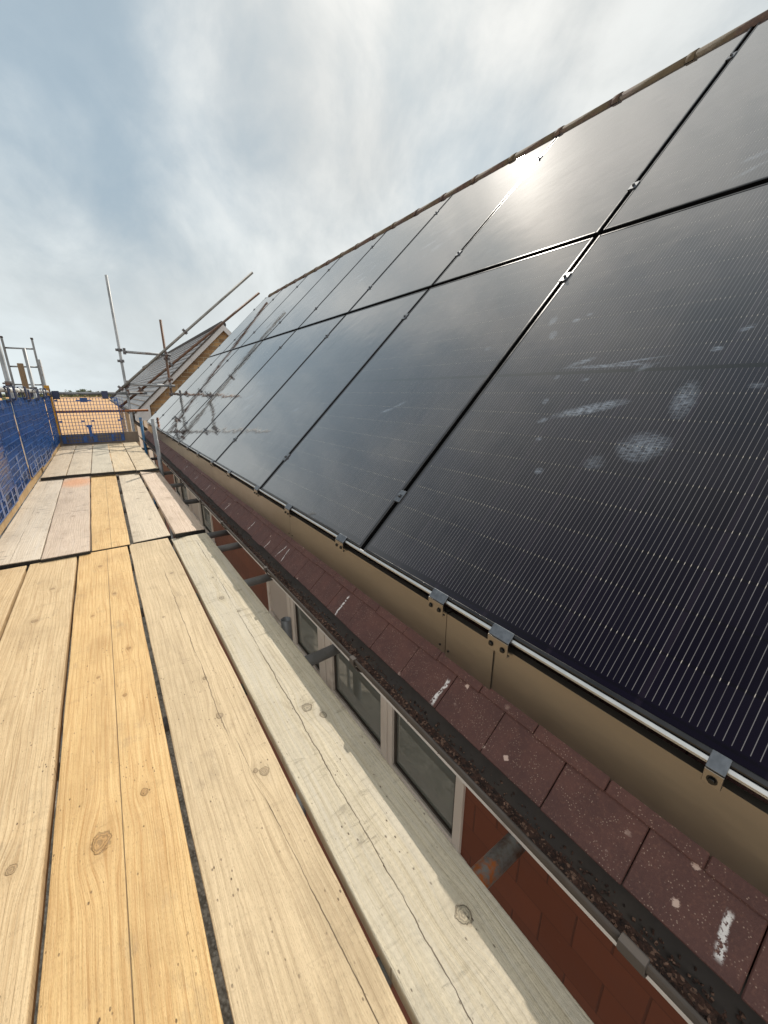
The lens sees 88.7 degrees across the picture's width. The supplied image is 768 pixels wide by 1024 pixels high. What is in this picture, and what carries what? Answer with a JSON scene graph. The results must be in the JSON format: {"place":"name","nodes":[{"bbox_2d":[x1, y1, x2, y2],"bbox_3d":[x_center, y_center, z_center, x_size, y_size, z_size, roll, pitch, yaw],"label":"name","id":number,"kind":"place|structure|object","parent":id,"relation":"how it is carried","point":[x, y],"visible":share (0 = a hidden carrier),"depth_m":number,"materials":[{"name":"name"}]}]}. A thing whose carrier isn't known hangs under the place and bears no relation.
{"place":"outdoors","nodes":[
{"label":"outdoors","id":0,"kind":"place"},
{"bbox_2d":[2,388,47,414],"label":"tree","id":1,"kind":"object","parent":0,"point":[19,397],"visible":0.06,"depth_m":49.76,"materials":[{"name":"green plant"}]},
{"bbox_2d":[0,393,233,1023],"bbox_3d":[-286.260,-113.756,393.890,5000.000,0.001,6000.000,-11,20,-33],"label":"ground","id":2,"kind":"structure","parent":0,"point":[226,1013],"depth_m":6.40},
{"bbox_2d":[0,531,62,744],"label":"scaffold pole","id":3,"kind":"object","parent":2,"relation":"on","point":[62,725],"depth_m":3.82,"materials":[{"name":"metal"}]},
{"bbox_2d":[0,343,72,626],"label":"scaffold pole","id":4,"kind":"object","parent":2,"relation":"on","point":[7,381],"visible":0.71,"depth_m":4.74,"materials":[{"name":"metal"}]},
{"bbox_2d":[5,457,53,530],"bbox_3d":[-3.110,0.256,3.163,0.048,0.048,11.400,-11,20,-33],"label":"ledger","id":5,"kind":"object","parent":4,"relation":"attached to","point":[26,498],"depth_m":4.22,"materials":[{"name":"metal"}]},
{"bbox_2d":[28,530,229,568],"bbox_3d":[-1.918,0.298,2.681,1.792,0.048,0.048,-11,20,-33],"label":"transom","id":6,"kind":"object","parent":4,"relation":"attached to","point":[220,533],"visible":0.17,"depth_m":3.07,"materials":[{"name":"metal"}]},
{"bbox_2d":[0,479,63,569],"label":"scaffold board","id":7,"kind":"object","parent":6,"relation":"on","point":[23,539],"visible":0.8,"depth_m":2.95,"materials":[{"name":"brown wood"}]},
{"bbox_2d":[0,465,42,534],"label":"toe board","id":8,"kind":"object","parent":7,"relation":"on","point":[23,496],"visible":0.28,"depth_m":3.56,"materials":[{"name":"brown wood"}]},
{"bbox_2d":[40,445,75,480],"bbox_3d":[-4.831,-0.802,5.909,0.242,0.049,3.416,-11,20,-33],"label":"scaffold board","id":9,"kind":"object","parent":7,"relation":"on","point":[58,466],"visible":0.96,"depth_m":5.30,"materials":[{"name":"beige wood"}]},
{"bbox_2d":[41,443,59,471],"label":"toe board","id":10,"kind":"object","parent":9,"relation":"on","point":[53,455],"visible":0.32,"depth_m":5.84,"materials":[{"name":"beige wood"}]},
{"bbox_2d":[41,476,90,562],"bbox_3d":[-2.929,-0.089,3.709,0.249,0.041,3.189,-12,21,-34],"label":"scaffold board","id":11,"kind":"object","parent":6,"relation":"on","point":[69,535],"visible":0.91,"depth_m":3.06,"materials":[{"name":"brown wood"}]},
{"bbox_2d":[67,445,92,477],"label":"scaffold board","id":12,"kind":"object","parent":11,"relation":"on","point":[81,464],"visible":1,"depth_m":5.49,"materials":[{"name":"beige wood"}]},
{"bbox_2d":[0,336,73,613],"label":"ladder","id":13,"kind":"object","parent":2,"relation":"on","point":[8,363],"visible":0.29,"depth_m":6.98,"materials":[{"name":"metal"}]},
{"bbox_2d":[17,363,76,593],"bbox_3d":[-5.608,0.738,6.968,0.070,6.330,0.060,-11,20,-33],"label":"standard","id":14,"kind":"object","parent":2,"relation":"on","point":[22,373],"visible":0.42,"depth_m":6.08,"materials":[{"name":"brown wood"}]},
{"bbox_2d":[38,359,59,448],"bbox_3d":[-6.874,0.082,8.777,0.053,6.530,0.048,-11,20,-33],"label":"scaffold pole","id":15,"kind":"object","parent":2,"relation":"on","point":[42,371],"visible":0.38,"depth_m":7.88,"materials":[{"name":"metal"}]},
{"bbox_2d":[22,348,77,572],"bbox_3d":[-5.872,0.488,7.340,0.112,6.590,0.095,-11,20,-33],"label":"scaffold pole","id":16,"kind":"object","parent":2,"relation":"on","point":[29,370],"visible":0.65,"depth_m":6.48,"materials":[{"name":"metal"}]},
{"bbox_2d":[0,387,48,392],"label":"guard rail","id":17,"kind":"object","parent":16,"relation":"attached to","point":[17,390],"visible":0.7,"depth_m":4.45,"materials":[{"name":"silver metal"}]},
{"bbox_2d":[0,434,18,524],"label":"brick guard","id":18,"kind":"object","parent":17,"relation":"hanging from","point":[8,492],"visible":1,"depth_m":3.14,"materials":[{"name":"blue plastic"}]},
{"bbox_2d":[0,387,30,497],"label":"brick guard","id":19,"kind":"object","parent":17,"relation":"hanging from","point":[13,448],"visible":0.99,"depth_m":3.65,"materials":[{"name":"blue plastic"}]},
{"bbox_2d":[3,386,43,477],"bbox_3d":[-3.992,-0.922,4.398,0.071,0.928,0.963,-11,20,-33],"label":"brick guard","id":20,"kind":"object","parent":17,"relation":"hanging from","point":[21,409],"visible":0.93,"depth_m":4.35,"materials":[{"name":"blue plastic"}]},
{"bbox_2d":[21,389,51,466],"bbox_3d":[-4.540,-1.127,5.166,0.072,0.928,0.963,-11,20,-33],"label":"brick guard","id":21,"kind":"object","parent":17,"relation":"hanging from","point":[38,423],"visible":0.85,"depth_m":5.17,"materials":[{"name":"blue plastic"}]},
{"bbox_2d":[32,389,55,454],"bbox_3d":[-5.098,-1.369,5.915,0.071,0.928,0.963,-12,20,-34],"label":"brick guard","id":22,"kind":"object","parent":17,"relation":"hanging from","point":[52,447],"visible":0.77,"depth_m":5.95,"materials":[{"name":"blue plastic"}]},
{"bbox_2d":[39,388,59,447],"bbox_3d":[-5.645,-1.614,6.672,0.071,0.928,0.963,-11,20,-33],"label":"brick guard","id":23,"kind":"object","parent":17,"relation":"hanging from","point":[51,416],"visible":0.94,"depth_m":6.63,"materials":[{"name":"blue plastic"}]},
{"bbox_2d":[2,393,110,396],"bbox_3d":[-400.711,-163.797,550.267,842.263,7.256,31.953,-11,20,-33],"label":"treeline","id":24,"kind":"object","parent":2,"relation":"on","point":[69,396],"visible":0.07,"depth_m":532.01,"materials":[{"name":"green plant"}]},
{"bbox_2d":[105,275,144,484],"bbox_3d":[-5.033,-0.520,8.226,0.115,7.859,0.095,-11,20,-33],"label":"scaffold pole","id":25,"kind":"object","parent":2,"relation":"on","point":[119,350],"visible":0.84,"depth_m":7.43,"materials":[{"name":"metal"}]},
{"bbox_2d":[49,390,146,395],"bbox_3d":[-5.345,-2.249,7.402,1.523,0.112,0.095,-11,20,-33],"label":"guard rail","id":26,"kind":"object","parent":25,"relation":"attached to","point":[127,393],"visible":0.89,"depth_m":7.38,"materials":[{"name":"metal"}]},
{"bbox_2d":[44,385,60,446],"bbox_3d":[-5.979,-1.719,7.122,0.070,1.100,0.040,-13,21,-33],"label":"yellow post","id":27,"kind":"object","parent":26,"relation":"attached to","point":[53,407],"visible":0.48,"depth_m":7.08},
{"bbox_2d":[51,391,124,443],"bbox_3d":[-5.479,-1.772,7.316,0.963,0.928,0.071,-11,20,-33],"label":"brick guard","id":28,"kind":"object","parent":26,"relation":"hanging from","point":[55,395],"visible":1,"depth_m":7.32,"materials":[{"name":"blue plastic"}]},
{"bbox_2d":[54,409,147,412],"bbox_3d":[-5.366,-1.929,7.506,1.495,0.049,0.044,-11,20,-33],"label":"guard rail","id":29,"kind":"object","parent":25,"relation":"attached to","point":[128,410],"visible":0.74,"depth_m":7.52,"materials":[{"name":"metal"}]},
{"bbox_2d":[117,396,127,431],"bbox_3d":[-5.112,-1.827,7.684,0.094,0.840,0.022,-11,20,-33],"label":"brick guard","id":30,"kind":"object","parent":29,"relation":"hanging from","point":[122,416],"visible":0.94,"depth_m":7.67,"materials":[{"name":"blue plastic"}]},
{"bbox_2d":[123,348,170,357],"bbox_3d":[-4.632,-3.113,7.684,0.812,0.136,0.095,-11,20,-33],"label":"cross tube","id":31,"kind":"object","parent":25,"relation":"attached to","point":[166,354],"visible":1,"depth_m":7.65,"materials":[{"name":"metal"}]},
{"bbox_2d":[126,380,174,387],"bbox_3d":[-4.660,-2.550,7.848,0.867,0.140,0.095,-11,20,-33],"label":"cross tube","id":32,"kind":"object","parent":25,"relation":"attached to","point":[170,385],"visible":0.98,"depth_m":7.84,"materials":[{"name":"metal"}]},
{"bbox_2d":[110,272,252,398],"bbox_3d":[-4.020,-3.640,7.939,2.993,2.597,0.095,-11,20,-33],"label":"raking tube","id":33,"kind":"object","parent":25,"relation":"attached to","point":[121,388],"visible":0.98,"depth_m":7.90,"materials":[{"name":"metal"}]},
{"bbox_2d":[139,417,157,509],"bbox_3d":[-4.436,0.891,7.947,0.048,5.466,0.130,-7,18,-23],"label":"scaffold pole","id":34,"kind":"object","parent":2,"relation":"on","point":[143,434],"visible":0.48,"depth_m":7.21,"materials":[{"name":"metal"}]},
{"bbox_2d":[151,419,176,554],"bbox_3d":[-2.954,1.473,5.846,0.048,5.576,0.106,-2,17,-5],"label":"scaffold pole","id":35,"kind":"object","parent":2,"relation":"on","point":[156,441],"visible":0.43,"depth_m":5.12,"materials":[{"name":"metal"}]},
{"bbox_2d":[159,320,173,395],"bbox_3d":[-4.403,-0.349,8.795,0.113,7.200,0.095,-11,20,-33],"label":"scaffold pole","id":36,"kind":"object","parent":2,"relation":"on","point":[169,379],"visible":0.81,"depth_m":7.94,"materials":[{"name":"metal"}]},
{"bbox_2d":[119,292,259,407],"bbox_3d":[-3.991,-3.459,8.219,3.023,2.426,0.095,-11,20,-33],"label":"raking tube","id":37,"kind":"object","parent":36,"relation":"attached to","point":[193,346],"visible":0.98,"depth_m":8.19,"materials":[{"name":"metal"}]},
{"bbox_2d":[281,616,306,818],"bbox_3d":[-0.473,2.839,2.599,0.048,4.855,0.048,-11,20,-33],"label":"scaffold pole","id":38,"kind":"object","parent":2,"relation":"on","point":[286,626],"visible":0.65,"depth_m":1.90,"materials":[{"name":"metal"}]},
{"bbox_2d":[139,10,767,1023],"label":"house","id":39,"kind":"structure","parent":2,"relation":"on","point":[617,902],"depth_m":0.96,"materials":[{"name":"red tile"}]},
{"bbox_2d":[4,498,199,530],"bbox_3d":[-2.588,0.019,3.599,1.792,0.048,0.048,-11,20,-33],"label":"transom","id":40,"kind":"object","parent":39,"relation":"attached to","point":[191,501],"visible":0.17,"depth_m":3.97,"materials":[{"name":"metal"}]},
{"bbox_2d":[32,471,172,488],"bbox_3d":[-3.619,-0.411,5.011,1.792,0.048,0.048,-11,20,-33],"label":"transom","id":41,"kind":"object","parent":39,"relation":"attached to","point":[165,473],"visible":0.1,"depth_m":5.39,"materials":[{"name":"metal"}]},
{"bbox_2d":[91,473,129,552],"bbox_3d":[-2.738,-0.120,3.858,0.258,0.043,3.156,-11,20,-33],"label":"scaffold board","id":42,"kind":"object","parent":41,"relation":"on","point":[108,528],"visible":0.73,"depth_m":3.27,"materials":[{"name":"brown wood"}]},
{"bbox_2d":[91,444,113,475],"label":"scaffold board","id":43,"kind":"object","parent":42,"relation":"on","point":[101,463],"visible":1,"depth_m":5.58,"materials":[{"name":"beige wood"}]},
{"bbox_2d":[59,431,139,445],"bbox_3d":[-5.421,-1.408,7.514,1.250,0.207,0.037,-11,20,-33],"label":"toe board","id":44,"kind":"object","parent":43,"relation":"on","point":[131,436],"visible":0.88,"depth_m":7.51,"materials":[{"name":"wood"}]},
{"bbox_2d":[118,471,170,543],"bbox_3d":[-2.532,-0.166,4.007,0.236,0.043,3.135,-11,20,-33],"label":"scaffold board","id":45,"kind":"object","parent":41,"relation":"on","point":[146,523],"visible":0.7,"depth_m":3.38,"materials":[{"name":"brown wood"}]},
{"bbox_2d":[108,443,135,474],"bbox_3d":[-4.240,-0.911,6.288,0.237,0.048,3.445,-11,20,-33],"label":"scaffold board","id":46,"kind":"object","parent":45,"relation":"on","point":[122,463],"visible":1,"depth_m":5.68,"materials":[{"name":"beige wood"}]},
{"bbox_2d":[123,442,158,472],"bbox_3d":[-4.023,-0.950,6.396,0.254,0.045,3.506,-11,20,-33],"label":"scaffold board","id":47,"kind":"object","parent":45,"relation":"on","point":[141,460],"visible":0.98,"depth_m":5.81,"materials":[{"name":"beige wood"}]},
{"bbox_2d":[140,471,205,538],"bbox_3d":[-2.287,-0.199,4.069,0.228,0.078,3.103,-11,20,-33],"label":"scaffold board","id":48,"kind":"object","parent":41,"relation":"on","point":[180,518],"visible":0.91,"depth_m":3.47,"materials":[{"name":"brown wood"}]},
{"bbox_2d":[21,483,184,505],"bbox_3d":[-3.103,-0.196,4.305,1.792,0.048,0.048,-11,20,-33],"label":"transom","id":49,"kind":"object","parent":39,"relation":"attached to","point":[174,485],"visible":0.17,"depth_m":4.68,"materials":[{"name":"metal"}]},
{"bbox_2d":[76,542,242,582],"bbox_3d":[-1.726,0.378,2.418,1.792,0.048,0.048,-11,20,-33],"label":"transom","id":50,"kind":"object","parent":39,"relation":"attached to","point":[229,547],"visible":0.2,"depth_m":2.80,"materials":[{"name":"metal"}]},
{"bbox_2d":[71,574,272,637],"bbox_3d":[-1.347,0.536,1.899,1.793,0.048,0.048,-12,21,-35],"label":"transom","id":51,"kind":"object","parent":39,"relation":"attached to","point":[257,580],"visible":0.21,"depth_m":2.30,"materials":[{"name":"metal"}]},
{"bbox_2d":[147,423,197,467],"bbox_3d":[-3.302,-1.122,5.888,0.041,0.193,4.947,-11,20,-33],"label":"skirt sheet","id":52,"kind":"object","parent":39,"relation":"attached to","point":[188,454],"visible":0.78,"depth_m":4.88,"materials":[{"name":"brown metal"}]},
{"bbox_2d":[173,474,215,543],"bbox_3d":[-2.499,-0.184,5.036,0.120,0.489,2.590,-11,20,-33],"label":"window","id":53,"kind":"structure","parent":39,"relation":"in","point":[198,510],"depth_m":4.72,"materials":[{"name":"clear glass"}]},
{"bbox_2d":[57,644,340,781],"bbox_3d":[-0.856,0.741,1.226,1.794,0.048,0.048,-13,21,-36],"label":"transom","id":54,"kind":"object","parent":39,"relation":"attached to","point":[322,654],"visible":0.18,"depth_m":1.63,"materials":[{"name":"metal"}]},
{"bbox_2d":[196,451,292,536],"bbox_3d":[-1.186,-0.240,2.989,0.041,0.193,2.438,-11,20,-33],"label":"skirt sheet","id":55,"kind":"object","parent":39,"relation":"attached to","point":[267,508],"visible":1,"depth_m":2.58,"materials":[{"name":"brown metal"}]},
{"bbox_2d":[265,572,466,862],"bbox_3d":[-0.281,0.741,1.997,0.120,0.489,1.920,-11,20,-33],"label":"window","id":56,"kind":"structure","parent":39,"relation":"in","point":[438,790],"depth_m":1.60,"materials":[{"name":"white glass"}]},
{"bbox_2d":[284,503,451,652],"bbox_3d":[-0.161,0.188,1.585,0.041,0.193,1.181,-11,20,-33],"label":"skirt sheet","id":57,"kind":"object","parent":39,"relation":"attached to","point":[422,614],"visible":1,"depth_m":1.39,"materials":[{"name":"brown metal"}]},
{"bbox_2d":[376,832,525,988],"bbox_3d":[-0.344,0.955,0.524,1.792,0.048,0.048,-11,20,-33],"label":"transom","id":58,"kind":"object","parent":39,"relation":"attached to","point":[491,866],"visible":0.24,"depth_m":0.92,"materials":[{"name":"grey metal"}]},
{"bbox_2d":[0,566,27,640],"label":"scaffold board","id":59,"kind":"object","parent":58,"relation":"on","point":[11,581],"visible":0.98,"depth_m":2.09,"materials":[{"name":"brown wood"}]},
{"bbox_2d":[0,557,78,1023],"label":"scaffold board","id":60,"kind":"object","parent":58,"relation":"on","point":[35,647],"visible":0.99,"depth_m":1.12,"materials":[{"name":"brown wood"}]},
{"bbox_2d":[37,546,223,1023],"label":"scaffold board","id":61,"kind":"object","parent":58,"relation":"on","point":[125,942],"visible":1,"depth_m":0.89,"materials":[{"name":"brown wood"}]},
{"bbox_2d":[129,538,407,1023],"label":"scaffold board","id":62,"kind":"object","parent":58,"relation":"on","point":[293,946],"visible":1,"depth_m":0.89,"materials":[{"name":"brown wood"}]},
{"bbox_2d":[171,533,593,1023],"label":"scaffold board","id":63,"kind":"object","parent":58,"relation":"on","point":[451,943],"visible":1,"depth_m":0.89,"materials":[{"name":"brown wood"}]},
{"bbox_2d":[147,422,767,799],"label":"edge trim","id":64,"kind":"structure","parent":39,"relation":"attached to","point":[749,784],"depth_m":0.80,"materials":[{"name":"metal"}]},
{"bbox_2d":[445,612,493,689],"bbox_3d":[0.232,0.373,1.062,0.023,0.144,0.166,-11,20,-33],"label":"skirt sheet","id":65,"kind":"object","parent":39,"relation":"attached to","point":[468,650],"visible":0.95,"depth_m":1.05,"materials":[{"name":"brown metal"}]},
{"bbox_2d":[109,321,230,527],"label":"neighbour house","id":66,"kind":"structure","parent":0,"point":[181,371],"depth_m":12.18,"materials":[{"name":"grey brick"}]},
{"bbox_2d":[123,412,154,462],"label":"wall","id":67,"kind":"structure","parent":66,"relation":"in","point":[145,421],"depth_m":16.28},
{"bbox_2d":[0,0,767,392],"label":"sky","id":68,"kind":"structure","parent":0,"point":[175,152],"materials":[{"name":"white"}]},
{"bbox_3d":[-0.879,-1.728,4.123,0.058,0.058,10.300,-11,20,-33],"label":"mounting rail","id":69,"kind":"object","parent":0,"visible":0},
{"bbox_2d":[147,354,220,423],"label":"solar panel","id":70,"kind":"object","parent":69,"relation":"on","point":[182,389],"visible":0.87,"depth_m":7.50,"materials":[{"name":"black glass"}]},
{"bbox_2d":[156,348,238,429],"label":"solar panel","id":71,"kind":"object","parent":69,"relation":"on","point":[193,389],"visible":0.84,"depth_m":6.57,"materials":[{"name":"black glass"}]},
{"bbox_2d":[162,341,261,436],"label":"solar panel","id":72,"kind":"object","parent":69,"relation":"on","point":[206,392],"visible":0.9,"depth_m":5.66,"materials":[{"name":"black glass"}]},
{"bbox_2d":[174,330,295,446],"bbox_3d":[-1.877,-1.531,4.820,1.790,0.044,1.162,-53,37,-11],"label":"solar panel","id":73,"kind":"object","parent":69,"relation":"on","point":[222,397],"visible":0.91,"depth_m":4.74,"materials":[{"name":"black glass"}]},
{"bbox_2d":[190,315,345,462],"bbox_3d":[-1.215,-1.255,3.913,1.790,0.044,1.162,-53,37,-11],"label":"solar panel","id":74,"kind":"object","parent":69,"relation":"on","point":[238,414],"visible":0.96,"depth_m":3.81,"materials":[{"name":"black glass"}]},
{"bbox_2d":[216,289,427,488],"bbox_3d":[-0.552,-0.978,3.005,1.790,0.044,1.162,-53,37,-11],"label":"solar panel","id":75,"kind":"object","parent":69,"relation":"on","point":[280,426],"visible":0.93,"depth_m":2.88,"materials":[{"name":"black glass"}]},
{"bbox_2d":[261,237,594,550],"bbox_3d":[0.110,-0.702,2.098,1.790,0.044,1.162,-53,37,-11],"label":"solar panel","id":76,"kind":"object","parent":69,"relation":"on","point":[358,459],"visible":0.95,"depth_m":1.92,"materials":[{"name":"black glass"}]},
{"bbox_2d":[364,183,767,790],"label":"solar panel","id":77,"kind":"object","parent":69,"relation":"attached to","point":[584,497],"visible":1,"depth_m":1.04,"materials":[{"name":"black glass"}]},
{"bbox_2d":[487,623,767,896],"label":"skirt sheet","id":78,"kind":"object","parent":77,"relation":"attached to","point":[711,811],"visible":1,"depth_m":0.71,"materials":[{"name":"brown metal"}]},
{"bbox_3d":[-0.493,-2.239,4.249,0.058,0.058,10.300,-11,20,-33],"label":"mounting rail","id":79,"kind":"object","parent":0,"visible":0},
{"bbox_2d":[209,289,282,356],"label":"solar panel","id":80,"kind":"object","parent":79,"relation":"attached to","point":[244,324],"visible":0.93,"depth_m":7.84,"materials":[{"name":"black glass"}]},
{"bbox_2d":[223,275,307,352],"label":"solar panel","id":81,"kind":"object","parent":79,"relation":"attached to","point":[256,323],"visible":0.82,"depth_m":6.92,"materials":[{"name":"black glass"}]},
{"bbox_2d":[241,257,340,346],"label":"solar panel","id":82,"kind":"object","parent":79,"relation":"attached to","point":[288,304],"visible":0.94,"depth_m":6.01,"materials":[{"name":"black glass"}]},
{"bbox_2d":[265,231,386,339],"bbox_3d":[-0.794,-2.966,5.174,1.804,0.044,1.162,-53,37,-11],"label":"solar panel","id":83,"kind":"object","parent":79,"relation":"attached to","point":[318,293],"visible":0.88,"depth_m":5.09,"materials":[{"name":"black glass"}]},
{"bbox_2d":[299,194,452,328],"bbox_3d":[-0.132,-2.689,4.266,1.804,0.044,1.162,-53,37,-11],"label":"solar panel","id":84,"kind":"object","parent":79,"relation":"attached to","point":[350,290],"visible":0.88,"depth_m":4.16,"materials":[{"name":"black glass"}]},
{"bbox_2d":[349,135,558,312],"bbox_3d":[0.531,-2.413,3.359,1.804,0.044,1.162,-53,37,-11],"label":"solar panel","id":85,"kind":"object","parent":79,"relation":"attached to","point":[425,259],"visible":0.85,"depth_m":3.23,"materials":[{"name":"black glass"}]},
{"bbox_2d":[434,26,754,286],"bbox_3d":[1.193,-2.137,2.451,1.804,0.044,1.162,-53,37,-11],"label":"solar panel","id":86,"kind":"object","parent":79,"relation":"attached to","point":[575,183],"visible":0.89,"depth_m":2.29,"materials":[{"name":"black glass"}]},
{"bbox_2d":[603,18,767,233],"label":"solar panel","id":87,"kind":"object","parent":79,"relation":"attached to","point":[716,147],"visible":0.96,"depth_m":1.72,"materials":[{"name":"black glass"}]}
]}

